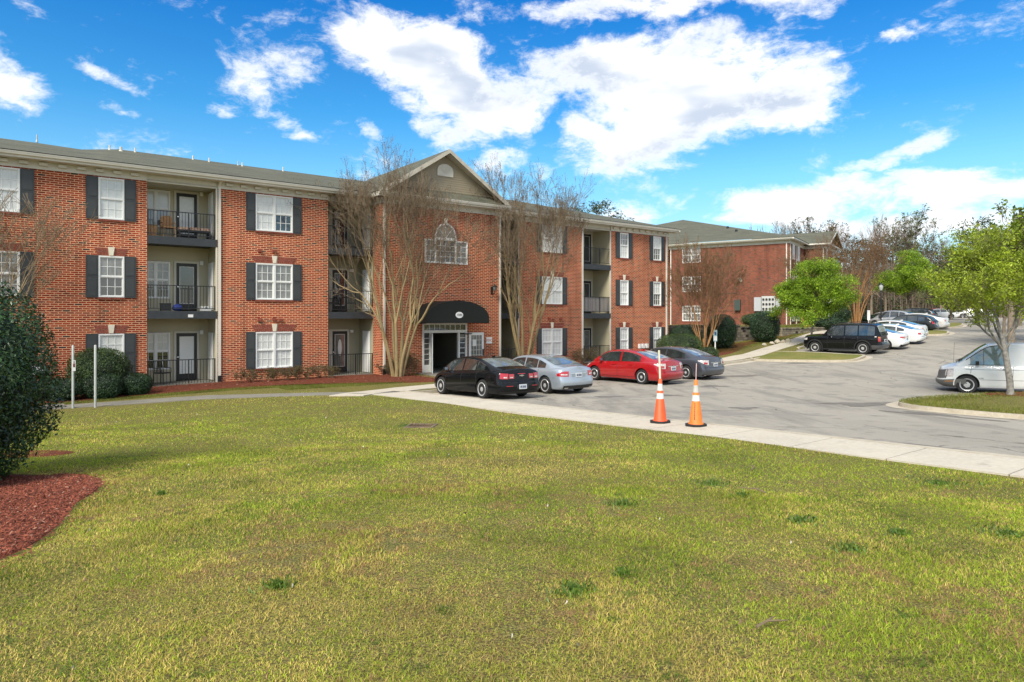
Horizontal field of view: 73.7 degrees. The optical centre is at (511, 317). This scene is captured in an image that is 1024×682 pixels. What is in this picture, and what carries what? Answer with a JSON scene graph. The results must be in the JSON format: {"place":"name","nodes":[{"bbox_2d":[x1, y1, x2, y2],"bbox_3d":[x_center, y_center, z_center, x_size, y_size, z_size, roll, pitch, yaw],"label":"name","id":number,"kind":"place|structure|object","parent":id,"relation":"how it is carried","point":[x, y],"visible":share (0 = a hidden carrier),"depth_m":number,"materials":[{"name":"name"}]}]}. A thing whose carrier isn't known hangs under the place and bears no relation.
{"place":"outdoors","nodes":[
{"label":"outdoors","id":0,"kind":"place"},
{"bbox_2d":[47,392,392,409],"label":"garden path","id":1,"kind":"structure","parent":0,"point":[156,400],"depth_m":24.21,"materials":[{"name":"concrete"}]},
{"bbox_2d":[0,319,1023,681],"bbox_3d":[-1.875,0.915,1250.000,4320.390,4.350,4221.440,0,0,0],"label":"ground","id":2,"kind":"structure","parent":0,"point":[478,559],"depth_m":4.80,"materials":[{"name":"green plant"}]},
{"bbox_2d":[4,450,74,457],"bbox_3d":[-8.824,2.513,12.512,1.824,0.121,0.968,0,0,11],"label":"mulch patch","id":3,"kind":"object","parent":2,"relation":"on","point":[58,452],"visible":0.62,"depth_m":12.46,"materials":[{"name":"red plant"}]},
{"bbox_2d":[0,474,98,557],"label":"mulch bed","id":4,"kind":"object","parent":2,"relation":"on","point":[3,555],"visible":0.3,"depth_m":6.44,"materials":[{"name":"red wood"}]},
{"bbox_2d":[0,278,66,480],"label":"holly bush","id":5,"kind":"object","parent":4,"relation":"on","point":[20,384],"visible":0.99,"depth_m":9.20,"materials":[{"name":"green plant"}]},
{"bbox_2d":[94,345,96,407],"bbox_3d":[-13.714,1.972,22.469,0.076,2.170,0.074,0,0,-37],"label":"metal post","id":6,"kind":"object","parent":2,"relation":"on","point":[95,376],"visible":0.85,"depth_m":22.44,"materials":[{"name":"white metal"}]},
{"bbox_2d":[31,374,434,404],"bbox_3d":[-16.569,2.885,24.802,30.218,0.220,4.996,0,0,-32],"label":"mulch border","id":7,"kind":"object","parent":2,"relation":"on","point":[345,379],"visible":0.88,"depth_m":29.27,"materials":[{"name":"red plant"}]},
{"bbox_2d":[0,188,102,318],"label":"crepe myrtle","id":8,"kind":"object","parent":7,"relation":"on","point":[44,232],"visible":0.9,"depth_m":23.35,"materials":[{"name":"beige plant"}]},
{"bbox_2d":[36,377,84,401],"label":"clipped hedge","id":9,"kind":"object","parent":7,"relation":"on","point":[66,393],"visible":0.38,"depth_m":23.85,"materials":[{"name":"green plant"}]},
{"bbox_2d":[64,346,134,396],"bbox_3d":[-15.338,2.026,25.380,2.180,1.937,2.051,0,0,0],"label":"clipped shrub","id":10,"kind":"object","parent":7,"relation":"on","point":[110,361],"visible":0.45,"depth_m":24.82,"materials":[{"name":"green plant"}]},
{"bbox_2d":[81,373,123,398],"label":"clipped hedge","id":11,"kind":"object","parent":7,"relation":"on","point":[108,386],"visible":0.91,"depth_m":24.29,"materials":[{"name":"green plant"}]},
{"bbox_2d":[118,372,153,394],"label":"clipped hedge","id":12,"kind":"object","parent":7,"relation":"on","point":[133,383],"visible":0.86,"depth_m":25.20,"materials":[{"name":"green plant"}]},
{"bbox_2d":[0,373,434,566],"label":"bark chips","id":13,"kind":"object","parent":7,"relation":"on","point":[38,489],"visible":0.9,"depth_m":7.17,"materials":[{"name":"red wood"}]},
{"bbox_2d":[232,366,282,382],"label":"twiggy shrub","id":14,"kind":"object","parent":7,"relation":"on","point":[270,374],"visible":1,"depth_m":29.57,"materials":[{"name":"brown plant"}]},
{"bbox_2d":[269,364,316,379],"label":"twiggy shrub","id":15,"kind":"object","parent":7,"relation":"on","point":[297,369],"visible":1,"depth_m":30.61,"materials":[{"name":"brown plant"}]},
{"bbox_2d":[311,364,342,377],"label":"twiggy shrub","id":16,"kind":"object","parent":7,"relation":"on","point":[322,367],"visible":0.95,"depth_m":31.62,"materials":[{"name":"brown plant"}]},
{"bbox_2d":[288,135,506,376],"bbox_3d":[-5.339,-2.805,32.028,9.228,11.422,9.318,0,0,-34],"label":"crepe myrtle","id":17,"kind":"object","parent":7,"relation":"on","point":[397,368],"visible":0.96,"depth_m":31.96,"materials":[{"name":"beige plant"}]},
{"bbox_2d":[248,574,299,595],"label":"weed clump","id":18,"kind":"object","parent":2,"relation":"on","point":[279,583],"visible":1,"depth_m":4.31,"materials":[{"name":"green plant"}]},
{"bbox_2d":[0,135,681,385],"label":"apartment building","id":19,"kind":"structure","parent":2,"relation":"on","point":[255,269],"depth_m":31.30,"materials":[{"name":"red brick"}]},
{"bbox_2d":[0,251,19,296],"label":"window","id":20,"kind":"structure","parent":19,"relation":"in","point":[2,257],"depth_m":25.31,"materials":[{"name":"white glass"}]},
{"bbox_2d":[0,166,20,214],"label":"window","id":21,"kind":"structure","parent":19,"relation":"in","point":[9,177],"depth_m":25.31,"materials":[{"name":"white glass"}]},
{"bbox_2d":[98,334,123,358],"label":"window","id":22,"kind":"structure","parent":19,"relation":"in","point":[114,341],"depth_m":27.29,"materials":[{"name":"white glass"}]},
{"bbox_2d":[98,255,124,299],"bbox_3d":[-15.999,-1.598,27.251,0.940,1.725,0.130,0,0,-37],"label":"window","id":23,"kind":"structure","parent":19,"relation":"in","point":[110,268],"depth_m":27.25,"materials":[{"name":"white glass"}]},
{"bbox_2d":[98,177,124,222],"bbox_3d":[-15.999,-4.698,27.251,0.940,1.725,0.130,0,0,-37],"label":"window","id":24,"kind":"structure","parent":19,"relation":"in","point":[110,190],"depth_m":27.25,"materials":[{"name":"white glass"}]},
{"bbox_2d":[147,332,169,369],"bbox_3d":[-15.483,1.450,29.645,1.140,1.620,0.125,0,0,-37],"label":"window","id":25,"kind":"structure","parent":19,"relation":"in","point":[158,343],"depth_m":29.72,"materials":[{"name":"white glass"}]},
{"bbox_2d":[147,261,169,298],"bbox_3d":[-15.483,-1.650,29.645,1.140,1.620,0.125,0,0,-37],"label":"window","id":26,"kind":"structure","parent":19,"relation":"in","point":[158,272],"depth_m":29.72,"materials":[{"name":"white glass"}]},
{"bbox_2d":[147,189,169,226],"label":"window","id":27,"kind":"structure","parent":19,"relation":"in","point":[156,199],"depth_m":29.68,"materials":[{"name":"white glass"}]},
{"bbox_2d":[174,331,198,379],"bbox_3d":[-14.470,1.665,30.369,1.030,2.150,0.125,0,0,-37],"label":"door","id":28,"kind":"structure","parent":19,"relation":"in","point":[186,343],"depth_m":30.36,"materials":[{"name":"beige paint"}]},
{"bbox_2d":[174,261,198,309],"bbox_3d":[-14.470,-1.435,30.369,1.030,2.150,0.125,0,0,-37],"label":"door","id":29,"kind":"structure","parent":19,"relation":"in","point":[185,272],"depth_m":30.39,"materials":[{"name":"beige paint"}]},
{"bbox_2d":[174,190,198,238],"bbox_3d":[-14.470,-4.535,30.369,1.030,2.150,0.125,0,0,-37],"label":"door","id":30,"kind":"structure","parent":19,"relation":"in","point":[184,201],"depth_m":30.36,"materials":[{"name":"black paint"}]},
{"bbox_2d":[208,332,212,379],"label":"closet door","id":31,"kind":"structure","parent":19,"relation":"in","point":[210,335],"depth_m":30.28,"materials":[{"name":"white plastic"}]},
{"bbox_2d":[255,332,292,370],"bbox_3d":[-10.843,1.502,31.130,1.720,1.725,0.130,0,0,-37],"label":"window","id":32,"kind":"structure","parent":19,"relation":"in","point":[273,349],"depth_m":31.09,"materials":[{"name":"white glass"}]},
{"bbox_2d":[255,263,292,301],"bbox_3d":[-10.843,-1.598,31.130,1.720,1.725,0.130,0,0,-37],"label":"window","id":33,"kind":"structure","parent":19,"relation":"in","point":[274,282],"depth_m":31.09,"materials":[{"name":"white glass"}]},
{"bbox_2d":[255,194,292,234],"bbox_3d":[-10.843,-4.698,31.130,1.720,1.725,0.130,0,0,-37],"label":"window","id":34,"kind":"structure","parent":19,"relation":"in","point":[274,214],"depth_m":31.09,"materials":[{"name":"white glass"}]},
{"bbox_2d":[331,329,348,371],"bbox_3d":[-8.745,1.665,34.676,0.980,2.150,0.125,0,0,-37],"label":"door","id":35,"kind":"structure","parent":19,"relation":"in","point":[336,334],"depth_m":34.72,"materials":[{"name":"black paint"}]},
{"bbox_2d":[331,268,348,310],"bbox_3d":[-8.758,-1.435,34.695,0.980,2.150,0.080,0,0,-37],"label":"door","id":36,"kind":"structure","parent":19,"relation":"in","point":[338,278],"depth_m":34.66,"materials":[{"name":"black paint"}]},
{"bbox_2d":[331,207,348,247],"bbox_3d":[-8.745,-4.535,34.676,0.980,2.150,0.125,0,0,-37],"label":"door","id":37,"kind":"structure","parent":19,"relation":"in","point":[342,234],"depth_m":34.66,"materials":[{"name":"beige paint"}]},
{"bbox_2d":[362,331,369,371],"bbox_3d":[-7.380,1.700,34.562,0.046,2.080,0.850,0,0,-37],"label":"closet door","id":38,"kind":"structure","parent":19,"relation":"in","point":[365,334],"depth_m":34.51,"materials":[{"name":"white plastic"}]},
{"bbox_2d":[362,269,369,310],"bbox_3d":[-7.380,-1.400,34.562,0.046,2.080,0.850,0,0,-37],"label":"closet door","id":39,"kind":"structure","parent":19,"relation":"in","point":[366,294],"depth_m":34.58,"materials":[{"name":"white plastic"}]},
{"bbox_2d":[425,218,467,264],"bbox_3d":[-3.425,-4.000,35.622,2.600,2.360,0.150,0,0,-37],"label":"arched window","id":40,"kind":"structure","parent":19,"relation":"in","point":[462,249],"depth_m":35.71,"materials":[{"name":"white glass"}]},
{"bbox_2d":[541,276,562,305],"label":"window","id":41,"kind":"structure","parent":19,"relation":"in","point":[555,299],"depth_m":41.21,"materials":[{"name":"white glass"}]},
{"bbox_2d":[542,328,562,355],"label":"window","id":42,"kind":"structure","parent":19,"relation":"in","point":[551,337],"depth_m":41.06,"materials":[{"name":"white glass"}]},
{"bbox_2d":[542,225,562,254],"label":"window","id":43,"kind":"structure","parent":19,"relation":"in","point":[545,252],"depth_m":41.02,"materials":[{"name":"white glass"}]},
{"bbox_2d":[584,232,591,263],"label":"door","id":44,"kind":"structure","parent":19,"relation":"in","point":[587,238],"depth_m":45.03,"materials":[{"name":"beige paint"}]},
{"bbox_2d":[619,280,628,306],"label":"window","id":45,"kind":"structure","parent":19,"relation":"in","point":[624,284],"depth_m":44.87,"materials":[{"name":"white glass"}]},
{"bbox_2d":[619,233,628,259],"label":"window","id":46,"kind":"structure","parent":19,"relation":"in","point":[624,237],"depth_m":44.87,"materials":[{"name":"white glass"}]},
{"bbox_2d":[620,327,628,348],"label":"window","id":47,"kind":"structure","parent":19,"relation":"in","point":[624,332],"depth_m":44.87,"materials":[{"name":"white glass"}]},
{"bbox_2d":[653,282,661,306],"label":"window","id":48,"kind":"structure","parent":19,"relation":"in","point":[656,285],"depth_m":46.77,"materials":[{"name":"white glass"}]},
{"bbox_2d":[653,236,661,261],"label":"window","id":49,"kind":"structure","parent":19,"relation":"in","point":[656,240],"depth_m":46.77,"materials":[{"name":"white glass"}]},
{"bbox_2d":[41,324,1023,413],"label":"verge grass","id":50,"kind":"structure","parent":2,"relation":"on","point":[932,400],"depth_m":23.90,"materials":[{"name":"green plant"}]},
{"bbox_2d":[538,577,600,602],"bbox_3d":[0.361,1.674,4.223,0.375,0.060,0.336,0,0,-16],"label":"weed clump","id":51,"kind":"object","parent":2,"relation":"on","point":[574,587],"visible":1,"depth_m":4.22,"materials":[{"name":"green plant"}]},
{"bbox_2d":[329,330,826,395],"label":"walkway","id":52,"kind":"structure","parent":2,"relation":"on","point":[776,347],"depth_m":43.57,"materials":[{"name":"concrete"}]},
{"bbox_2d":[576,198,625,218],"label":"pine tree","id":53,"kind":"object","parent":2,"relation":"on","point":[595,210],"visible":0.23,"depth_m":77.29,"materials":[{"name":"green plant"}]},
{"bbox_2d":[581,335,791,365],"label":"mulch strip","id":54,"kind":"object","parent":2,"relation":"on","point":[720,354],"visible":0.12,"depth_m":49.40,"materials":[{"name":"red wood"}]},
{"bbox_2d":[463,153,595,355],"bbox_3d":[0.588,-3.024,38.084,9.605,11.870,9.045,0,0,-20],"label":"crepe myrtle","id":55,"kind":"object","parent":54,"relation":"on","point":[553,218],"visible":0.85,"depth_m":36.81,"materials":[{"name":"beige plant"}]},
{"bbox_2d":[571,346,600,364],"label":"twiggy shrub","id":56,"kind":"object","parent":54,"relation":"on","point":[594,356],"visible":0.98,"depth_m":41.17,"materials":[{"name":"brown plant"}]},
{"bbox_2d":[655,333,703,348],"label":"clipped shrub","id":57,"kind":"object","parent":54,"relation":"on","point":[684,340],"visible":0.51,"depth_m":44.64,"materials":[{"name":"green plant"}]},
{"bbox_2d":[670,324,703,347],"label":"clipped shrub","id":58,"kind":"object","parent":54,"relation":"on","point":[686,329],"visible":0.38,"depth_m":47.33,"materials":[{"name":"green plant"}]},
{"bbox_2d":[660,232,753,347],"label":"crepe myrtle","id":59,"kind":"object","parent":54,"relation":"on","point":[709,285],"visible":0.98,"depth_m":46.23,"materials":[{"name":"brown plant"}]},
{"bbox_2d":[707,314,737,347],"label":"clipped shrub","id":60,"kind":"object","parent":54,"relation":"on","point":[727,330],"visible":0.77,"depth_m":49.34,"materials":[{"name":"green plant"}]},
{"bbox_2d":[666,475,756,489],"bbox_3d":[2.343,1.861,7.722,0.945,0.060,0.725,0,0,-17],"label":"weed clump","id":61,"kind":"object","parent":2,"relation":"on","point":[712,482],"visible":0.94,"depth_m":7.70,"materials":[{"name":"green plant"}]},
{"bbox_2d":[401,390,1023,458],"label":"kerb","id":62,"kind":"structure","parent":2,"relation":"on","point":[985,453],"depth_m":12.75,"materials":[{"name":"concrete"}]},
{"bbox_2d":[668,325,778,345],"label":"retaining wall","id":63,"kind":"structure","parent":2,"relation":"on","point":[743,333],"depth_m":54.15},
{"bbox_2d":[658,220,851,324],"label":"apartment building","id":64,"kind":"structure","parent":2,"relation":"on","point":[756,251],"depth_m":71.44,"materials":[{"name":"red brick"}]},
{"bbox_2d":[749,310,780,341],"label":"clipped shrub","id":65,"kind":"object","parent":2,"relation":"on","point":[763,327],"visible":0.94,"depth_m":52.57,"materials":[{"name":"green plant"}]},
{"bbox_2d":[750,509,850,527],"bbox_3d":[2.536,1.773,6.043,0.836,0.060,0.463,0,0,15],"label":"weed clump","id":66,"kind":"object","parent":2,"relation":"on","point":[799,518],"visible":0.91,"depth_m":6.00,"materials":[{"name":"green plant"}]},
{"bbox_2d":[779,327,827,335],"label":"retaining wall","id":67,"kind":"structure","parent":2,"relation":"on","point":[789,331],"depth_m":58.71,"materials":[{"name":"grey stone"}]},
{"bbox_2d":[772,244,840,326],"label":"crepe myrtle","id":68,"kind":"object","parent":2,"relation":"on","point":[809,256],"visible":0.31,"depth_m":60.19,"materials":[{"name":"brown plant"}]},
{"bbox_2d":[766,256,861,333],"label":"street tree","id":69,"kind":"object","parent":2,"relation":"on","point":[799,298],"visible":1,"depth_m":48.64,"materials":[{"name":"green plant"}]},
{"bbox_2d":[814,316,846,329],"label":"planting","id":70,"kind":"object","parent":2,"relation":"on","point":[828,322],"visible":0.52,"depth_m":61.25,"materials":[{"name":"green plant"}]},
{"bbox_2d":[811,220,852,261],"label":"bare tree","id":71,"kind":"object","parent":2,"relation":"on","point":[831,228],"visible":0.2,"depth_m":103.14,"materials":[{"name":"grey plant"}]},
{"bbox_2d":[822,536,878,558],"bbox_3d":[2.518,1.720,5.125,0.442,0.060,0.326,0,0,-22],"label":"weed clump","id":72,"kind":"object","parent":2,"relation":"on","point":[853,547],"visible":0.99,"depth_m":5.12,"materials":[{"name":"green plant"}]},
{"bbox_2d":[805,227,908,322],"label":"crepe myrtle","id":73,"kind":"object","parent":2,"relation":"on","point":[857,314],"visible":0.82,"depth_m":65.45,"materials":[{"name":"brown plant"}]},
{"bbox_2d":[858,214,902,313],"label":"bare tree","id":74,"kind":"object","parent":2,"relation":"on","point":[877,231],"visible":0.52,"depth_m":115.21,"materials":[{"name":"brown plant"}]},
{"bbox_2d":[871,247,942,307],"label":"street tree","id":75,"kind":"object","parent":2,"relation":"on","point":[904,274],"visible":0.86,"depth_m":75.70,"materials":[{"name":"green plant"}]},
{"bbox_2d":[871,203,956,307],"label":"bare tree","id":76,"kind":"object","parent":2,"relation":"on","point":[915,227],"visible":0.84,"depth_m":111.08,"materials":[{"name":"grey plant"}]},
{"bbox_2d":[839,243,1023,317],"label":"woodland","id":77,"kind":"object","parent":2,"relation":"on","point":[914,303],"visible":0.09,"depth_m":106.94,"materials":[{"name":"brown plant"}]},
{"bbox_2d":[907,228,956,308],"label":"bare tree","id":78,"kind":"object","parent":2,"relation":"on","point":[940,252],"visible":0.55,"depth_m":111.63,"materials":[{"name":"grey plant"}]},
{"bbox_2d":[852,294,1023,317],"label":"undergrowth","id":79,"kind":"object","parent":2,"relation":"on","point":[892,303],"visible":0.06,"depth_m":106.14,"materials":[{"name":"brown plant"}]},
{"bbox_2d":[899,471,990,496],"bbox_3d":[5.270,2.010,8.328,1.118,0.060,0.887,0,0,-42],"label":"weed clump","id":80,"kind":"object","parent":2,"relation":"on","point":[938,482],"visible":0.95,"depth_m":8.35,"materials":[{"name":"green plant"}]},
{"bbox_2d":[924,256,970,319],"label":"rusty tree","id":81,"kind":"object","parent":2,"relation":"on","point":[943,303],"visible":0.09,"depth_m":83.89,"materials":[{"name":"brown plant"}]},
{"bbox_2d":[929,214,997,319],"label":"bare tree","id":82,"kind":"object","parent":2,"relation":"on","point":[985,221],"visible":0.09,"depth_m":70.43,"materials":[{"name":"plant"}]},
{"bbox_2d":[955,519,1023,540],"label":"weed clump","id":83,"kind":"object","parent":2,"relation":"on","point":[1011,531],"visible":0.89,"depth_m":5.79,"materials":[{"name":"green plant"}]},
{"bbox_2d":[957,199,1023,341],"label":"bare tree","id":84,"kind":"object","parent":2,"relation":"on","point":[1018,220],"visible":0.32,"depth_m":41.83,"materials":[{"name":"green plant"}]},
{"bbox_2d":[0,0,1023,298],"label":"sky","id":85,"kind":"structure","parent":0,"point":[731,113],"materials":[{"name":"blue"}]},
{"bbox_2d":[373,392,1023,477],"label":"sidewalk","id":86,"kind":"structure","parent":0,"point":[994,464],"depth_m":12.01,"materials":[{"name":"concrete"}]},
{"bbox_2d":[650,350,669,423],"bbox_3d":[3.158,1.462,14.553,0.380,1.542,0.380,0,0,-38],"label":"traffic cone","id":87,"kind":"object","parent":86,"relation":"on","point":[660,415],"visible":1,"depth_m":14.48,"materials":[{"name":"orange plastic"}]},
{"bbox_2d":[685,363,706,426],"bbox_3d":[3.751,1.569,13.920,0.380,1.271,0.380,0,0,-38],"label":"traffic cone","id":88,"kind":"object","parent":86,"relation":"on","point":[695,420],"visible":1,"depth_m":13.84,"materials":[{"name":"orange plastic"}]},
{"bbox_2d":[444,317,1023,455],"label":"road","id":89,"kind":"structure","parent":0,"point":[783,396],"depth_m":24.40,"materials":[{"name":"grey asphalt"}]},
{"bbox_2d":[434,356,539,398],"bbox_3d":[-1.081,2.123,25.196,2.136,1.471,4.886,1,-2,-37],"label":"parked car","id":90,"kind":"object","parent":89,"relation":"on","point":[484,377],"visible":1,"depth_m":23.83,"materials":[{"name":"black paint"}]},
{"bbox_2d":[512,354,592,393],"bbox_3d":[1.141,2.162,27.184,2.060,1.452,4.600,0,-1,-37],"label":"parked car","id":91,"kind":"object","parent":89,"relation":"on","point":[558,372],"visible":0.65,"depth_m":25.60,"materials":[{"name":"silver metal"}]},
{"bbox_2d":[587,349,683,383],"bbox_3d":[5.410,2.140,31.000,2.087,1.481,4.820,0,0,-39],"label":"parked car","id":92,"kind":"object","parent":89,"relation":"on","point":[640,366],"visible":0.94,"depth_m":29.87,"materials":[{"name":"red paint"}]},
{"bbox_2d":[650,346,724,378],"bbox_3d":[7.968,2.136,33.498,2.087,1.481,4.820,0,0,-39],"label":"parked car","id":93,"kind":"object","parent":89,"relation":"on","point":[708,364],"visible":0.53,"depth_m":31.86,"materials":[{"name":"grey paint"}]},
{"bbox_2d":[754,351,861,359],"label":"island lawn","id":94,"kind":"structure","parent":89,"relation":"on","point":[802,355],"depth_m":42.48,"materials":[{"name":"green plant"}]},
{"bbox_2d":[751,351,872,362],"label":"kerb ring","id":95,"kind":"object","parent":89,"relation":"on","point":[863,357],"visible":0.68,"depth_m":41.09,"materials":[{"name":"concrete"}]},
{"bbox_2d":[803,322,889,353],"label":"parked car","id":96,"kind":"object","parent":89,"relation":"on","point":[863,338],"visible":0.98,"depth_m":43.53,"materials":[{"name":"black paint"}]},
{"bbox_2d":[821,402,891,406],"bbox_3d":[11.658,2.816,22.293,3.311,0.077,1.343,0,0,-19],"label":"asphalt stain","id":97,"kind":"object","parent":89,"relation":"on","point":[851,404],"visible":1,"depth_m":22.25,"materials":[{"name":"grey asphalt"}]},
{"bbox_2d":[869,310,913,322],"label":"parked car","id":98,"kind":"object","parent":89,"relation":"on","point":[890,315],"visible":0.37,"depth_m":65.07,"materials":[{"name":"silver metal"}]},
{"bbox_2d":[884,328,909,349],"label":"parked car","id":99,"kind":"object","parent":89,"relation":"on","point":[897,339],"visible":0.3,"depth_m":44.70,"materials":[{"name":"white paint"}]},
{"bbox_2d":[874,320,928,335],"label":"parked car","id":100,"kind":"object","parent":89,"relation":"on","point":[913,324],"visible":0.23,"depth_m":50.96,"materials":[{"name":"grey paint"}]},
{"bbox_2d":[882,323,925,341],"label":"parked car","id":101,"kind":"object","parent":89,"relation":"on","point":[916,334],"visible":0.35,"depth_m":47.46,"materials":[{"name":"white paint"}]},
{"bbox_2d":[892,314,939,330],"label":"parked car","id":102,"kind":"object","parent":89,"relation":"on","point":[930,322],"visible":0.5,"depth_m":56.27,"materials":[{"name":"grey paint"}]},
{"bbox_2d":[879,410,1007,421],"bbox_3d":[12.164,2.756,19.266,0.968,0.045,3.232,0,0,-39],"label":"asphalt stain","id":103,"kind":"object","parent":89,"relation":"on","point":[915,412],"visible":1,"depth_m":19.48,"materials":[{"name":"grey asphalt"}]},
{"bbox_2d":[886,394,1023,419],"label":"kerb ring","id":104,"kind":"object","parent":89,"relation":"on","point":[901,405],"visible":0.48,"depth_m":19.92,"materials":[{"name":"concrete"}]},
{"bbox_2d":[905,395,1023,413],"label":"island lawn","id":105,"kind":"structure","parent":89,"relation":"on","point":[1015,400],"depth_m":21.79,"materials":[{"name":"plant"}]},
{"bbox_2d":[913,220,1023,394],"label":"street tree","id":106,"kind":"object","parent":105,"relation":"on","point":[978,285],"visible":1,"depth_m":23.92,"materials":[{"name":"green plant"}]},
{"bbox_2d":[935,342,1023,392],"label":"parked van","id":107,"kind":"object","parent":89,"relation":"on","point":[981,366],"visible":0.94,"depth_m":25.70,"materials":[{"name":"white paint"}]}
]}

